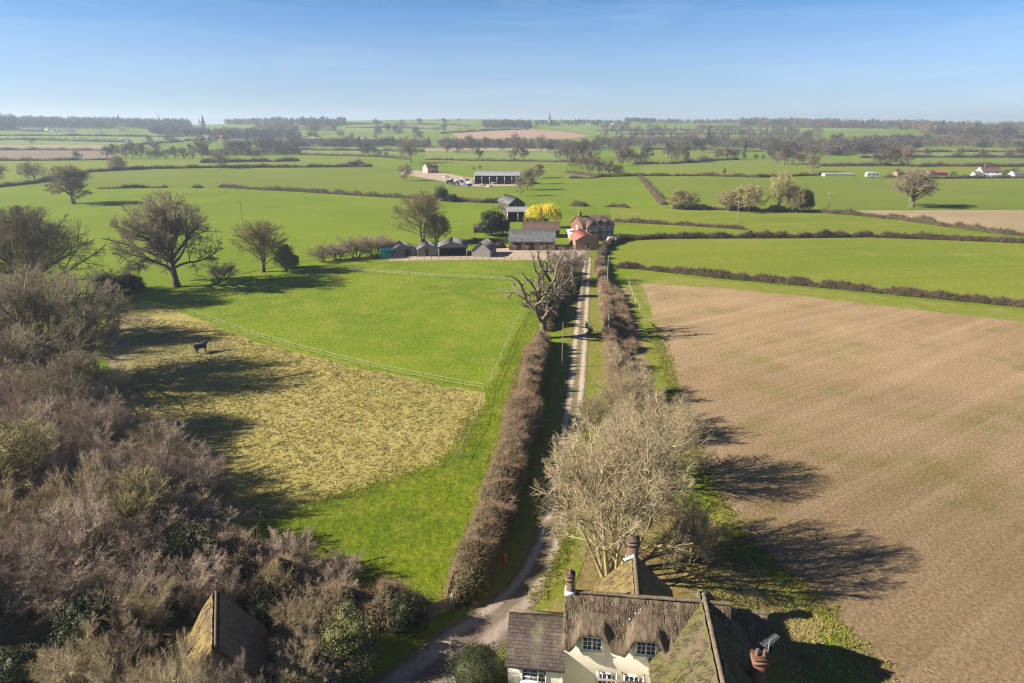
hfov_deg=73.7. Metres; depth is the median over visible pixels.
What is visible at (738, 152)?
bare tree
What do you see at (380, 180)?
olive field
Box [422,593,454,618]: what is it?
field gate
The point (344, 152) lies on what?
crop field
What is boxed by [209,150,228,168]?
bare tree
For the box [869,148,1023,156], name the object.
crop field
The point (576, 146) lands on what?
bare tree
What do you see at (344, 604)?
bare shrub
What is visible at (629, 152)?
bare tree
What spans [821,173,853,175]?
shed
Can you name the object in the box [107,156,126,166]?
bare tree
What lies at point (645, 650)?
window
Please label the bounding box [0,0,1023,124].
sky
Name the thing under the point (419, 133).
bare tree
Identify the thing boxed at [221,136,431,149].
woodland
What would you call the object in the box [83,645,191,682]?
bare shrub
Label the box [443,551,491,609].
bush
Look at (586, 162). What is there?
bare tree
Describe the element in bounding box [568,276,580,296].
evergreen bush
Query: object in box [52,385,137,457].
bare shrub
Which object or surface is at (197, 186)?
thorn bush
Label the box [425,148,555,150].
pale strip
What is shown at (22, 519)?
bare shrub
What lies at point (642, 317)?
grass margin
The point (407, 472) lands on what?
edge grass
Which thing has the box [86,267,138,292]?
bare shrub
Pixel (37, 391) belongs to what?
bare shrub
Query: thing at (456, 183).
tractor
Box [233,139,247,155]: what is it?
bare tree
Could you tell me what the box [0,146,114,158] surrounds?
ploughed field
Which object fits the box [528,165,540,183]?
bare tree
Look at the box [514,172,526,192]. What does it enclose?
bare tree
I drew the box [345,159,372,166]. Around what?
thorn clump
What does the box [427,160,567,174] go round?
crop field
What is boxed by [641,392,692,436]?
bare shrub
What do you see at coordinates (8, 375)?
bare shrub
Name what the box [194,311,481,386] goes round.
fence
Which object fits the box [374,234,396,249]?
bare shrub
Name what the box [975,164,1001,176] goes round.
house
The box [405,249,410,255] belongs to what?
door
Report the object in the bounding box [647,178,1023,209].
olive field
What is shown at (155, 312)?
rough pasture
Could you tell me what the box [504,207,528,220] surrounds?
open shed
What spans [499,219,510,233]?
evergreen bush
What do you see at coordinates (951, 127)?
woodland
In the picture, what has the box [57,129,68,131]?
long shed
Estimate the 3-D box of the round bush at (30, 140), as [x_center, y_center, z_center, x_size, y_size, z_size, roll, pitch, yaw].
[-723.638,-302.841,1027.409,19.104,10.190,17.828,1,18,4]
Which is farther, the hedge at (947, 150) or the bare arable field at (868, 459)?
the hedge at (947, 150)
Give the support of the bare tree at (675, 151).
on the crop field at (751, 163)
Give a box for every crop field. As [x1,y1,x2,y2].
[0,156,366,178]
[301,147,419,154]
[425,152,569,159]
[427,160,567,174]
[545,178,667,218]
[602,152,724,159]
[606,238,1023,299]
[641,158,1023,166]
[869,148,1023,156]
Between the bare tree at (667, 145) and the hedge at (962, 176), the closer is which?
the hedge at (962, 176)
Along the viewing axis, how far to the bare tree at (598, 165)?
482.87 m
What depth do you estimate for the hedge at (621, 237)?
220.89 m
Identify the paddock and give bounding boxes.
[118,259,554,599]
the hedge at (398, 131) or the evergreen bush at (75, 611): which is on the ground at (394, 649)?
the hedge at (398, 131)
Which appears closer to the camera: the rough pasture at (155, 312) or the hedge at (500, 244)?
the rough pasture at (155, 312)
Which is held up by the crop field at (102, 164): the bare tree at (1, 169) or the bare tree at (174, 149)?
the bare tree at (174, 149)
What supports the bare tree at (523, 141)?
on the pale strip at (481, 149)
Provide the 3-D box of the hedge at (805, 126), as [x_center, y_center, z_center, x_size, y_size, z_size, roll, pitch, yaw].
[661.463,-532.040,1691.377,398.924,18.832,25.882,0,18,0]
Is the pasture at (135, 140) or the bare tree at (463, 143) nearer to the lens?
the bare tree at (463, 143)
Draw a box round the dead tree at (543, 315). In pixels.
[495,246,586,332]
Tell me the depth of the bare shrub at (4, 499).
57.90 m
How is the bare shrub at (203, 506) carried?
on the woodland floor at (20, 630)
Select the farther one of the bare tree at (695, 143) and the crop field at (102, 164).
the bare tree at (695, 143)
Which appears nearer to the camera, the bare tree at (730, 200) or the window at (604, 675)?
the window at (604, 675)
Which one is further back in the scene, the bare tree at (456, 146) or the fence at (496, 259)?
the bare tree at (456, 146)
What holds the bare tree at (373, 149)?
on the ground at (394, 649)
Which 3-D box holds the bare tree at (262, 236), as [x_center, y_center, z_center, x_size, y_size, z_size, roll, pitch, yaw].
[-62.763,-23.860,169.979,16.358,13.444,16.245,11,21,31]
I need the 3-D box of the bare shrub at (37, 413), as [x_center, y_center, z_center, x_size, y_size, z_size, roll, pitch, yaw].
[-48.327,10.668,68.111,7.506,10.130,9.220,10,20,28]
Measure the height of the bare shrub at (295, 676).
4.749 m
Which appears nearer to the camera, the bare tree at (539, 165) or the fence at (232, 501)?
the fence at (232, 501)
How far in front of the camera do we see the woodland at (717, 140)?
1019.01 m
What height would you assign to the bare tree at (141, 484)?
8.803 m
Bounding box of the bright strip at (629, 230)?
[614,225,800,236]
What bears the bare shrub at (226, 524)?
on the woodland floor at (20, 630)
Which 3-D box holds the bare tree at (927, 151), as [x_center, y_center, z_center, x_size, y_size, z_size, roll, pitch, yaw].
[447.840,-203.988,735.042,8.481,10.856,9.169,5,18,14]
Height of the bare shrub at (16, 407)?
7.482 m
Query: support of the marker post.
on the lane verge
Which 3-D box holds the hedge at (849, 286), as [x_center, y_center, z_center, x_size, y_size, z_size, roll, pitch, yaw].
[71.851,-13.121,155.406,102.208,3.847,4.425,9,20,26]
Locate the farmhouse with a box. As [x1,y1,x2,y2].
[566,212,614,240]
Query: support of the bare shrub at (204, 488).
on the woodland floor at (20, 630)
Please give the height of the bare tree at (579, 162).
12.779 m
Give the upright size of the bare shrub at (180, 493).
7.838 m
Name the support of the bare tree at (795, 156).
on the crop field at (751, 163)
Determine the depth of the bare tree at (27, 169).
426.93 m
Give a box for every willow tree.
[530,407,704,577]
[595,387,719,490]
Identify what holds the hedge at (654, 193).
on the ground at (394, 649)
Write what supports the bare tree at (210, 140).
on the ground at (394, 649)
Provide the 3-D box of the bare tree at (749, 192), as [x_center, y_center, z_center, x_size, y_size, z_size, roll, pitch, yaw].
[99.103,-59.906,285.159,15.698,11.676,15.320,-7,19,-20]
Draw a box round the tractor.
[451,180,458,185]
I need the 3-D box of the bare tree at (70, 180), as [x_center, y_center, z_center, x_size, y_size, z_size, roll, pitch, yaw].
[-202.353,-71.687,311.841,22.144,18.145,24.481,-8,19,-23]
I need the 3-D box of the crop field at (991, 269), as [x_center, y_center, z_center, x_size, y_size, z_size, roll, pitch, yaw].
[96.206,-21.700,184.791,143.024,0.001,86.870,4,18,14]
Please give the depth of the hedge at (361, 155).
749.21 m
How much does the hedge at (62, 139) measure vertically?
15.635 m
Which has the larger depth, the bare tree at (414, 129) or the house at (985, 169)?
the bare tree at (414, 129)
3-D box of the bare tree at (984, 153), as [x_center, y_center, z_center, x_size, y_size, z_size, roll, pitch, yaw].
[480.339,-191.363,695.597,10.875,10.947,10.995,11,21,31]
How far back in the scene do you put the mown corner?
65.05 m
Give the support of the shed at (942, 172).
on the ground at (394, 649)
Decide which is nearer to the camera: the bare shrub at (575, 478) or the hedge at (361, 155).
the bare shrub at (575, 478)
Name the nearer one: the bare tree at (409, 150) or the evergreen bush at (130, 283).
the evergreen bush at (130, 283)
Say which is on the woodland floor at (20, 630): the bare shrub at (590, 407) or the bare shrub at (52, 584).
the bare shrub at (52, 584)
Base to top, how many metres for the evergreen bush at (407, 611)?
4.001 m
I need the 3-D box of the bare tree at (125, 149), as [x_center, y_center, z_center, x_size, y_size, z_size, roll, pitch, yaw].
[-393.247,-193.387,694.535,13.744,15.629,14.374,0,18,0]
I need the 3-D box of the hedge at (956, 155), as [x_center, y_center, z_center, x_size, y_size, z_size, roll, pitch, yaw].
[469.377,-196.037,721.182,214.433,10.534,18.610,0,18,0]
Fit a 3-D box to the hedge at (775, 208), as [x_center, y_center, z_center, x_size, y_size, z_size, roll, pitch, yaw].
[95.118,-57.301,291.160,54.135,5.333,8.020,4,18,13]
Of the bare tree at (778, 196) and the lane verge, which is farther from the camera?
the bare tree at (778, 196)
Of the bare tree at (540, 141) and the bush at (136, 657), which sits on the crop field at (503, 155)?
the bare tree at (540, 141)
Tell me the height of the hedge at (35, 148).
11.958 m
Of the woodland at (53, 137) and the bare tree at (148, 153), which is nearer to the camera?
the bare tree at (148, 153)
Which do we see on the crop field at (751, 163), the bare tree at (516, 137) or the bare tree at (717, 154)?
the bare tree at (717, 154)
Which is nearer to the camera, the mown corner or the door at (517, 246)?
the mown corner
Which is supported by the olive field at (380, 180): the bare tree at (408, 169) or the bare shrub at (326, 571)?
the bare tree at (408, 169)
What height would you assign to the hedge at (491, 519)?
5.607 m
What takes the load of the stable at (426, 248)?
on the ground at (394, 649)
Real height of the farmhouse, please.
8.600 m
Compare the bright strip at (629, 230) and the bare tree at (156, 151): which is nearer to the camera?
the bright strip at (629, 230)
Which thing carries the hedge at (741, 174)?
on the ground at (394, 649)
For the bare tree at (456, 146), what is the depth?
828.59 m
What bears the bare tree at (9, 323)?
on the woodland floor at (20, 630)
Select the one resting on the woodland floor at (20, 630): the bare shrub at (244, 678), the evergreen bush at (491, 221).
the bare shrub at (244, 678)
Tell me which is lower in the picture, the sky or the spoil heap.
the spoil heap
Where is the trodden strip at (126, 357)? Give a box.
[105,312,239,372]
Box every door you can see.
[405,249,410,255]
[514,243,520,249]
[526,243,533,249]
[540,243,547,249]
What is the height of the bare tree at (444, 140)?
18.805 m
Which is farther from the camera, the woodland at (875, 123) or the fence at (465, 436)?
the woodland at (875, 123)
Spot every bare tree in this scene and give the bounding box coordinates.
[0,164,10,178]
[0,205,108,297]
[0,263,149,388]
[0,302,18,333]
[0,414,77,517]
[15,160,47,179]
[18,348,139,427]
[42,164,93,203]
[71,150,82,158]
[94,464,180,551]
[99,146,112,157]
[101,190,222,287]
[107,143,120,155]
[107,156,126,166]
[118,143,132,158]
[125,140,135,157]
[132,143,145,157]
[142,147,154,158]
[151,148,159,157]
[152,142,162,148]
[158,149,171,158]
[162,132,174,141]
[167,146,180,158]
[177,147,188,158]
[187,148,197,157]
[192,136,208,157]
[207,137,213,144]
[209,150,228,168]
[211,132,220,142]
[222,133,228,141]
[224,129,236,139]
[227,218,295,271]
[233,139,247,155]
[238,130,249,140]
[262,137,275,153]
[271,141,282,152]
[281,144,291,153]
[291,145,300,153]
[309,126,316,132]
[336,129,343,135]
[358,143,366,153]
[364,142,371,153]
[370,145,377,154]
[371,118,382,124]
[390,190,448,242]
[396,163,413,180]
[398,136,424,162]
[411,126,419,136]
[415,130,424,138]
[421,214,451,242]
[442,137,451,148]
[443,141,451,152]
[452,141,461,152]
[458,140,466,149]
[464,134,474,144]
[468,141,475,150]
[474,147,482,157]
[481,136,489,149]
[495,139,505,150]
[506,133,520,144]
[507,144,518,157]
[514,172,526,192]
[517,137,526,146]
[519,147,528,157]
[520,168,534,189]
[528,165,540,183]
[531,244,593,279]
[533,163,545,177]
[535,134,547,152]
[545,141,553,152]
[553,143,564,157]
[561,141,572,158]
[566,155,577,165]
[567,141,584,158]
[575,154,585,168]
[579,138,592,156]
[581,151,595,171]
[589,140,600,157]
[589,154,606,173]
[592,135,603,140]
[601,160,615,172]
[609,139,623,156]
[612,165,624,173]
[616,150,627,163]
[617,143,631,155]
[623,147,637,163]
[635,152,646,161]
[640,144,654,160]
[662,140,673,154]
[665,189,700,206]
[668,137,685,159]
[681,143,690,158]
[682,153,689,160]
[689,136,700,149]
[696,154,708,160]
[698,139,705,151]
[713,148,722,157]
[716,190,738,210]
[721,146,735,157]
[730,148,740,156]
[733,184,767,211]
[765,171,797,204]
[767,148,777,159]
[770,152,780,162]
[779,145,794,164]
[783,186,809,210]
[788,149,801,163]
[798,152,810,163]
[806,151,820,171]
[829,133,838,139]
[872,148,890,163]
[882,145,902,162]
[887,167,943,206]
[893,144,912,163]
[901,146,916,166]
[911,141,921,149]
[915,136,922,143]
[923,148,932,154]
[954,139,965,147]
[956,147,965,153]
[968,136,981,147]
[977,148,988,158]
[1004,149,1014,159]
[1014,146,1023,158]
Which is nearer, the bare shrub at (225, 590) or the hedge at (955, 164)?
the bare shrub at (225, 590)
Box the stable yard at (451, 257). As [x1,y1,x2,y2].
[388,254,469,260]
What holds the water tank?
on the ground at (394, 649)
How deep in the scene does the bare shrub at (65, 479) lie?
62.29 m
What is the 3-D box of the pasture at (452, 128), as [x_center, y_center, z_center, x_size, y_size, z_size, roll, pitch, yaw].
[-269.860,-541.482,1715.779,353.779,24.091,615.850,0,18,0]
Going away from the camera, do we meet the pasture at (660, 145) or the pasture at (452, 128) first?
the pasture at (660, 145)
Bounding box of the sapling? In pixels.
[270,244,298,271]
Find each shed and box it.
[21,128,44,131]
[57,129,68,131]
[473,224,485,232]
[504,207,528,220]
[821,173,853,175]
[893,171,911,176]
[925,170,948,175]
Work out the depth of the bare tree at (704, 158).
642.78 m
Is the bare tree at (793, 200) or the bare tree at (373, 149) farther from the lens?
the bare tree at (373, 149)
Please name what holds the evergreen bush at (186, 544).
on the woodland floor at (20, 630)
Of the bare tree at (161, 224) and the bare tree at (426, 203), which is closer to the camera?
the bare tree at (161, 224)
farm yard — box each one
[402,170,521,186]
[469,246,589,261]
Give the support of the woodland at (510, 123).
on the ground at (394, 649)
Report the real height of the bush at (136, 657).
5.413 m
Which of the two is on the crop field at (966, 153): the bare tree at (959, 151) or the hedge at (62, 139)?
the bare tree at (959, 151)
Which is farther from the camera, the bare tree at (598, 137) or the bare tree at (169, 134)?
the bare tree at (169, 134)
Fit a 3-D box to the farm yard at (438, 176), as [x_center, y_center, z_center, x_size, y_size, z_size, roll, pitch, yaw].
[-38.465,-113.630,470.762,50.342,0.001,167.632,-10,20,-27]
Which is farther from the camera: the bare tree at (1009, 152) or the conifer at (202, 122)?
the conifer at (202, 122)
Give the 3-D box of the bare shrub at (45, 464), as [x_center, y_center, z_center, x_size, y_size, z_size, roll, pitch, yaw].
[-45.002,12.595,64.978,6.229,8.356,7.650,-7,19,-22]
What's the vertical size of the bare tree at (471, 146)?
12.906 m
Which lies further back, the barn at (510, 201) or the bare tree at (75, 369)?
the barn at (510, 201)
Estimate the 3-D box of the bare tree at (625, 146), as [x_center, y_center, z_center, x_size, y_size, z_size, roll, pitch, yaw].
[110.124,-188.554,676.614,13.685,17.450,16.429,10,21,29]
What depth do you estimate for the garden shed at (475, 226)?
232.41 m
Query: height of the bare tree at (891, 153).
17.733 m
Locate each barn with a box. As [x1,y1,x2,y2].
[474,171,520,183]
[497,194,525,209]
[508,229,555,249]
[522,221,559,237]
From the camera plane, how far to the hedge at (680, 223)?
248.57 m
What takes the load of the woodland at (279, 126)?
on the ground at (394, 649)
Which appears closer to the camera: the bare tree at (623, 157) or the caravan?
the caravan
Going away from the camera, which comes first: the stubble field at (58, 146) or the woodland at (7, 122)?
the stubble field at (58, 146)
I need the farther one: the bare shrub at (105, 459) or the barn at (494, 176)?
the barn at (494, 176)
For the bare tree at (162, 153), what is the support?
on the crop field at (102, 164)
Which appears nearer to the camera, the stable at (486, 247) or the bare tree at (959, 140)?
the stable at (486, 247)
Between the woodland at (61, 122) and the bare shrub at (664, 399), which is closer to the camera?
the bare shrub at (664, 399)
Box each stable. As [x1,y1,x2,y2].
[389,241,415,256]
[416,240,440,256]
[470,238,497,256]
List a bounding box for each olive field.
[5,167,504,199]
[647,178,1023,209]
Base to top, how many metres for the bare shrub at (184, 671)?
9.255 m
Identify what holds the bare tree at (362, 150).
on the ground at (394, 649)
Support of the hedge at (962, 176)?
on the ground at (394, 649)
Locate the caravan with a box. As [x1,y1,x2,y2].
[865,172,879,177]
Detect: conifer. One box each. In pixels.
[200,116,205,127]
[706,126,710,144]
[742,138,747,158]
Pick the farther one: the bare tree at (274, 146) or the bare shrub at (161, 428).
the bare tree at (274, 146)
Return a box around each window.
[520,669,546,682]
[581,636,602,653]
[597,672,617,682]
[624,674,643,681]
[634,642,656,657]
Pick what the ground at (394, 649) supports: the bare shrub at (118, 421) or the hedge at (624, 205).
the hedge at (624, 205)
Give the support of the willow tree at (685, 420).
on the scrub floor at (588, 576)
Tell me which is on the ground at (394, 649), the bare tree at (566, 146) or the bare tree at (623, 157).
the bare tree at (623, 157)
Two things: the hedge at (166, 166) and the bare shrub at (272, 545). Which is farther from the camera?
the hedge at (166, 166)
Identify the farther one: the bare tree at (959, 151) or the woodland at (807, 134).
the woodland at (807, 134)
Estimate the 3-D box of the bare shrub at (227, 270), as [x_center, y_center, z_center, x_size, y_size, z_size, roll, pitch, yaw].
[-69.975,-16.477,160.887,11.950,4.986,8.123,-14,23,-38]
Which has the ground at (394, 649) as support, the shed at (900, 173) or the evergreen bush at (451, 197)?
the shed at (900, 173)
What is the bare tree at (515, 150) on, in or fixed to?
on the ground at (394, 649)
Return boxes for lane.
[370,258,590,682]
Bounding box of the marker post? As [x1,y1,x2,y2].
[503,553,506,572]
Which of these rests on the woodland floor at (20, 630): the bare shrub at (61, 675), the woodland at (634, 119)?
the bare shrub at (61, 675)
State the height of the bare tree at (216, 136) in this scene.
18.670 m
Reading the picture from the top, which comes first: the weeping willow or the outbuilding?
the weeping willow
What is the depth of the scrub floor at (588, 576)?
58.45 m
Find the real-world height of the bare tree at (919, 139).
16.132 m
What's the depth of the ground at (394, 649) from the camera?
388.09 m
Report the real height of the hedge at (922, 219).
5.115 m
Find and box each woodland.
[0,113,19,129]
[6,137,122,139]
[14,114,192,128]
[21,116,200,124]
[146,124,301,139]
[199,146,301,155]
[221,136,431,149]
[223,116,346,126]
[255,122,330,128]
[437,137,603,149]
[481,118,531,127]
[534,119,630,125]
[600,122,823,139]
[601,133,805,151]
[625,117,654,121]
[639,118,752,123]
[738,116,930,129]
[758,133,909,155]
[898,134,1023,147]
[917,119,1023,135]
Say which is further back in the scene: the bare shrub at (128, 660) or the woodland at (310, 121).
the woodland at (310, 121)
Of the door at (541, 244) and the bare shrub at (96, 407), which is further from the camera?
the door at (541, 244)
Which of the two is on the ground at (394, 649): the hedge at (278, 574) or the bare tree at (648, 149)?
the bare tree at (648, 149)
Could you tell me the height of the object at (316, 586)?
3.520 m
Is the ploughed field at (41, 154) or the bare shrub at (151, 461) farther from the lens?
the ploughed field at (41, 154)
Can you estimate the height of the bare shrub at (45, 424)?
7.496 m
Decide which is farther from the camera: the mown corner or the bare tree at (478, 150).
the bare tree at (478, 150)
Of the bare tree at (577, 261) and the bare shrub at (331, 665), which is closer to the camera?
the bare shrub at (331, 665)
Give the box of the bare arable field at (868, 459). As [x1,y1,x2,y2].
[640,284,1023,682]
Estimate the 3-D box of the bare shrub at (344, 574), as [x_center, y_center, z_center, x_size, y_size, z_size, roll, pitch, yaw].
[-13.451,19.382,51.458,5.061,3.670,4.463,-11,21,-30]
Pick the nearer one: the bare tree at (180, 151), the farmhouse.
the farmhouse
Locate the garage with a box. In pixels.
[437,237,467,256]
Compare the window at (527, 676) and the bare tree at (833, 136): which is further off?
the bare tree at (833, 136)
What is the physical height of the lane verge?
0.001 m
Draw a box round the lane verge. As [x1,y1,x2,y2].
[437,259,610,656]
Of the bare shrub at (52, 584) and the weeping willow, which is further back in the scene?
the weeping willow
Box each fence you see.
[177,457,261,521]
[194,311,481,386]
[344,268,515,280]
[387,255,541,261]
[451,385,483,468]
[489,292,529,380]
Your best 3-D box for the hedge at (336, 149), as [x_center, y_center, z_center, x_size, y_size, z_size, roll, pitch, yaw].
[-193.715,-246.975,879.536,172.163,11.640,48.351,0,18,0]
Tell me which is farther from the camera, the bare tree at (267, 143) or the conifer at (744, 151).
the bare tree at (267, 143)
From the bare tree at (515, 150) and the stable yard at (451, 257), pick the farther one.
the bare tree at (515, 150)
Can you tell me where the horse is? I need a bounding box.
[194,339,210,353]
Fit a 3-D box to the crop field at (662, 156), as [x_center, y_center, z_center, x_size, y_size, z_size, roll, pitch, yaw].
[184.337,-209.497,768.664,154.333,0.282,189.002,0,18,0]
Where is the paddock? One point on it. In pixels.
(455, 328)
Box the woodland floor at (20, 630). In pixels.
[0,330,344,682]
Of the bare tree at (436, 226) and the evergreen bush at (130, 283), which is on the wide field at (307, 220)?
the bare tree at (436, 226)
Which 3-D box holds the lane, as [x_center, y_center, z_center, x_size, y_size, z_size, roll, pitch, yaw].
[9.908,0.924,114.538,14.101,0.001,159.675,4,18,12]
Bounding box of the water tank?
[379,247,393,258]
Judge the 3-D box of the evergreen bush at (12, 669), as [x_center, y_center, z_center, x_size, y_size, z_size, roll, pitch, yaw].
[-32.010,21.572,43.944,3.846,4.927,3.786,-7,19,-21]
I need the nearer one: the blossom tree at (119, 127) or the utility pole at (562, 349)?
the utility pole at (562, 349)
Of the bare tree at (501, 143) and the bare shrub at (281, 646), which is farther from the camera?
the bare tree at (501, 143)
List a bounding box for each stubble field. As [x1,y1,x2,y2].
[0,145,102,147]
[844,210,1023,234]
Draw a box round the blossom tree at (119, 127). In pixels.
[114,122,126,131]
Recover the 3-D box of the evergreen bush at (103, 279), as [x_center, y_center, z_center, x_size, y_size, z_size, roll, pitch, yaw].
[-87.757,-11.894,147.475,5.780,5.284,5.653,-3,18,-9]
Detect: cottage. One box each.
[503,535,776,682]
[1008,171,1023,175]
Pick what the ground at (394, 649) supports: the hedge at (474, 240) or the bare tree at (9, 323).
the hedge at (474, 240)
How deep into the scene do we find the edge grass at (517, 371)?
85.11 m
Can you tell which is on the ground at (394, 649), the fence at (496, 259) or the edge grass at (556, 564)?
the edge grass at (556, 564)
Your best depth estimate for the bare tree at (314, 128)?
1377.04 m
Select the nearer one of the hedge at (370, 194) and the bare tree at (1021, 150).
the hedge at (370, 194)
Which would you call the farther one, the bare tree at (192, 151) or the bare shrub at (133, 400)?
the bare tree at (192, 151)
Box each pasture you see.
[0,131,193,145]
[109,305,484,519]
[240,126,438,139]
[330,121,479,132]
[547,125,737,137]
[603,141,725,146]
[713,127,897,132]
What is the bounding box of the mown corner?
[262,301,539,599]
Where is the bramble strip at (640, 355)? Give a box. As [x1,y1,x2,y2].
[620,288,659,438]
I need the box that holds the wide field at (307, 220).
[0,188,503,287]
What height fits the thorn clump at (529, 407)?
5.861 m
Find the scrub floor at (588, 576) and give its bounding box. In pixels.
[576,419,806,682]
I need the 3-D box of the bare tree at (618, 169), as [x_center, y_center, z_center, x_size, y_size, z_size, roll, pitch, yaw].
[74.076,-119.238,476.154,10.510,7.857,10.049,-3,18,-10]
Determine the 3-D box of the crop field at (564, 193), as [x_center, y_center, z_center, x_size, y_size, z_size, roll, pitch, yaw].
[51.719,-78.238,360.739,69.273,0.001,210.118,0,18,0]
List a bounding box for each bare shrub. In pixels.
[0,365,35,416]
[0,366,12,387]
[0,368,50,421]
[0,388,63,465]
[0,398,49,427]
[0,404,40,436]
[0,450,100,528]
[0,472,12,509]
[0,473,60,553]
[0,494,73,598]
[0,520,81,631]
[0,549,12,597]
[3,377,99,432]
[4,439,74,509]
[6,416,53,451]
[9,377,63,406]
[9,528,133,624]
[20,378,109,454]
[22,611,118,682]
[24,471,129,584]
[37,447,119,540]
[45,399,114,473]
[46,395,134,422]
[49,430,137,493]
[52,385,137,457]
[67,426,140,508]
[69,393,160,446]
[70,529,176,624]
[73,477,194,549]
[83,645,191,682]
[85,570,179,646]
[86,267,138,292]
[91,619,173,682]
[95,422,208,522]
[96,494,209,586]
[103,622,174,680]
[110,404,180,447]
[122,412,184,461]
[124,422,184,485]
[136,626,225,682]
[142,413,223,484]
[147,526,233,609]
[150,439,230,510]
[155,462,222,532]
[166,561,247,618]
[180,503,253,585]
[186,647,265,682]
[191,261,242,281]
[240,526,317,568]
[266,576,322,650]
[266,609,325,677]
[266,636,333,682]
[287,548,339,586]
[288,652,342,682]
[299,603,345,661]
[301,569,362,618]
[304,643,346,682]
[305,243,333,261]
[308,546,363,580]
[323,241,351,260]
[327,235,374,257]
[357,233,392,255]
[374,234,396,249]
[543,456,605,507]
[569,389,622,432]
[593,359,668,427]
[600,342,632,364]
[607,344,657,397]
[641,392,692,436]
[655,479,726,562]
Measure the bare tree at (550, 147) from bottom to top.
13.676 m
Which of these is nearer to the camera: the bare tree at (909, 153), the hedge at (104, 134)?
the bare tree at (909, 153)
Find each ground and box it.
[0,119,1023,682]
[501,589,799,682]
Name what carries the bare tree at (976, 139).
on the ground at (394, 649)
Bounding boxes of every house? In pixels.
[176,590,271,682]
[422,162,437,172]
[970,171,983,175]
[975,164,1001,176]
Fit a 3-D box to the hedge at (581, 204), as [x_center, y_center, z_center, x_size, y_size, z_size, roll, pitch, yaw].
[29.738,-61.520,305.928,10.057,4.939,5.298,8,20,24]
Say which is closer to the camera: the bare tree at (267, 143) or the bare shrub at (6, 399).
the bare shrub at (6, 399)
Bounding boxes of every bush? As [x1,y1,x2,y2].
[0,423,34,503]
[0,639,50,682]
[25,137,37,142]
[47,589,130,675]
[91,275,119,295]
[118,274,146,292]
[156,516,220,593]
[192,183,202,187]
[245,581,285,628]
[280,254,299,268]
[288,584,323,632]
[311,596,382,682]
[384,587,430,636]
[434,184,448,200]
[439,636,512,682]
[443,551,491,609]
[446,193,457,201]
[476,207,504,235]
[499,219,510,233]
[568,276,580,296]
[798,188,814,211]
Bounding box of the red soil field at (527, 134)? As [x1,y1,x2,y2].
[453,129,589,138]
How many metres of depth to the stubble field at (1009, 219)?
272.43 m
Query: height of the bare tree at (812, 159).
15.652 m
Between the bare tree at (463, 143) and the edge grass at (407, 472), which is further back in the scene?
the bare tree at (463, 143)
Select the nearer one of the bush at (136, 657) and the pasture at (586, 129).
the bush at (136, 657)
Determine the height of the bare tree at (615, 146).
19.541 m
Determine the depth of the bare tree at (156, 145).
856.62 m
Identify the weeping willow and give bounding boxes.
[524,201,561,221]
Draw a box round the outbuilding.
[568,228,598,250]
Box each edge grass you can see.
[247,404,495,528]
[429,342,528,605]
[524,395,595,608]
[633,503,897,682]
[646,328,902,682]
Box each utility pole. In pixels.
[562,333,562,365]
[608,306,609,331]
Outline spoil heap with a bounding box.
[466,179,479,183]
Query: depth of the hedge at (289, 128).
1528.93 m
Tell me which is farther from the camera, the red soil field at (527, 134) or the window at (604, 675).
the red soil field at (527, 134)
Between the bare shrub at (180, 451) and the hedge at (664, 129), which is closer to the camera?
the bare shrub at (180, 451)
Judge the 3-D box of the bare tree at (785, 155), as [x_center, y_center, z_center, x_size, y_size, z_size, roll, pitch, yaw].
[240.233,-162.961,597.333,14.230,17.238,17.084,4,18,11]
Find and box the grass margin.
[626,273,1023,682]
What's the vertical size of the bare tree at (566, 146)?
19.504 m
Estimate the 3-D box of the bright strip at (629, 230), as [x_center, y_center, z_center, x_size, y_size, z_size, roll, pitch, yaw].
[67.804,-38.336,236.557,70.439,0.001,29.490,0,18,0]
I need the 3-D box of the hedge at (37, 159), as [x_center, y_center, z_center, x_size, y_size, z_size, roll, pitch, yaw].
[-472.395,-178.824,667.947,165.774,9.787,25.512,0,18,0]
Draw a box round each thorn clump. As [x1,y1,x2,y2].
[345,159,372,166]
[499,389,547,442]
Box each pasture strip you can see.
[610,208,1006,236]
[640,166,1023,175]
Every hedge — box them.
[0,131,184,136]
[0,136,127,141]
[0,145,108,150]
[0,155,111,160]
[0,169,86,186]
[88,162,371,171]
[98,182,168,188]
[130,136,199,145]
[197,522,439,637]
[198,154,300,162]
[217,183,499,202]
[238,126,343,130]
[299,151,409,159]
[300,146,425,151]
[342,120,469,125]
[345,123,440,129]
[395,119,403,133]
[425,156,598,162]
[440,126,530,133]
[443,327,552,602]
[470,236,503,243]
[494,241,506,247]
[545,265,572,331]
[566,169,837,177]
[569,173,605,178]
[570,200,588,206]
[593,125,758,130]
[594,229,1023,272]
[594,256,623,379]
[600,203,628,207]
[602,320,635,448]
[606,283,638,355]
[612,217,746,229]
[612,260,1023,307]
[621,130,797,134]
[632,155,739,164]
[638,173,666,204]
[640,145,764,151]
[671,201,800,211]
[706,123,858,127]
[819,207,1023,235]
[821,160,1023,166]
[859,152,1023,157]
[861,132,1023,138]
[884,173,1023,178]
[903,147,1018,152]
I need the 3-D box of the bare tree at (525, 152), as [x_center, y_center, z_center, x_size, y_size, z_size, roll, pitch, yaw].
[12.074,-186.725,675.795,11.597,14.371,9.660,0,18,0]
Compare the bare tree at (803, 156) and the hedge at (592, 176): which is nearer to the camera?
the hedge at (592, 176)

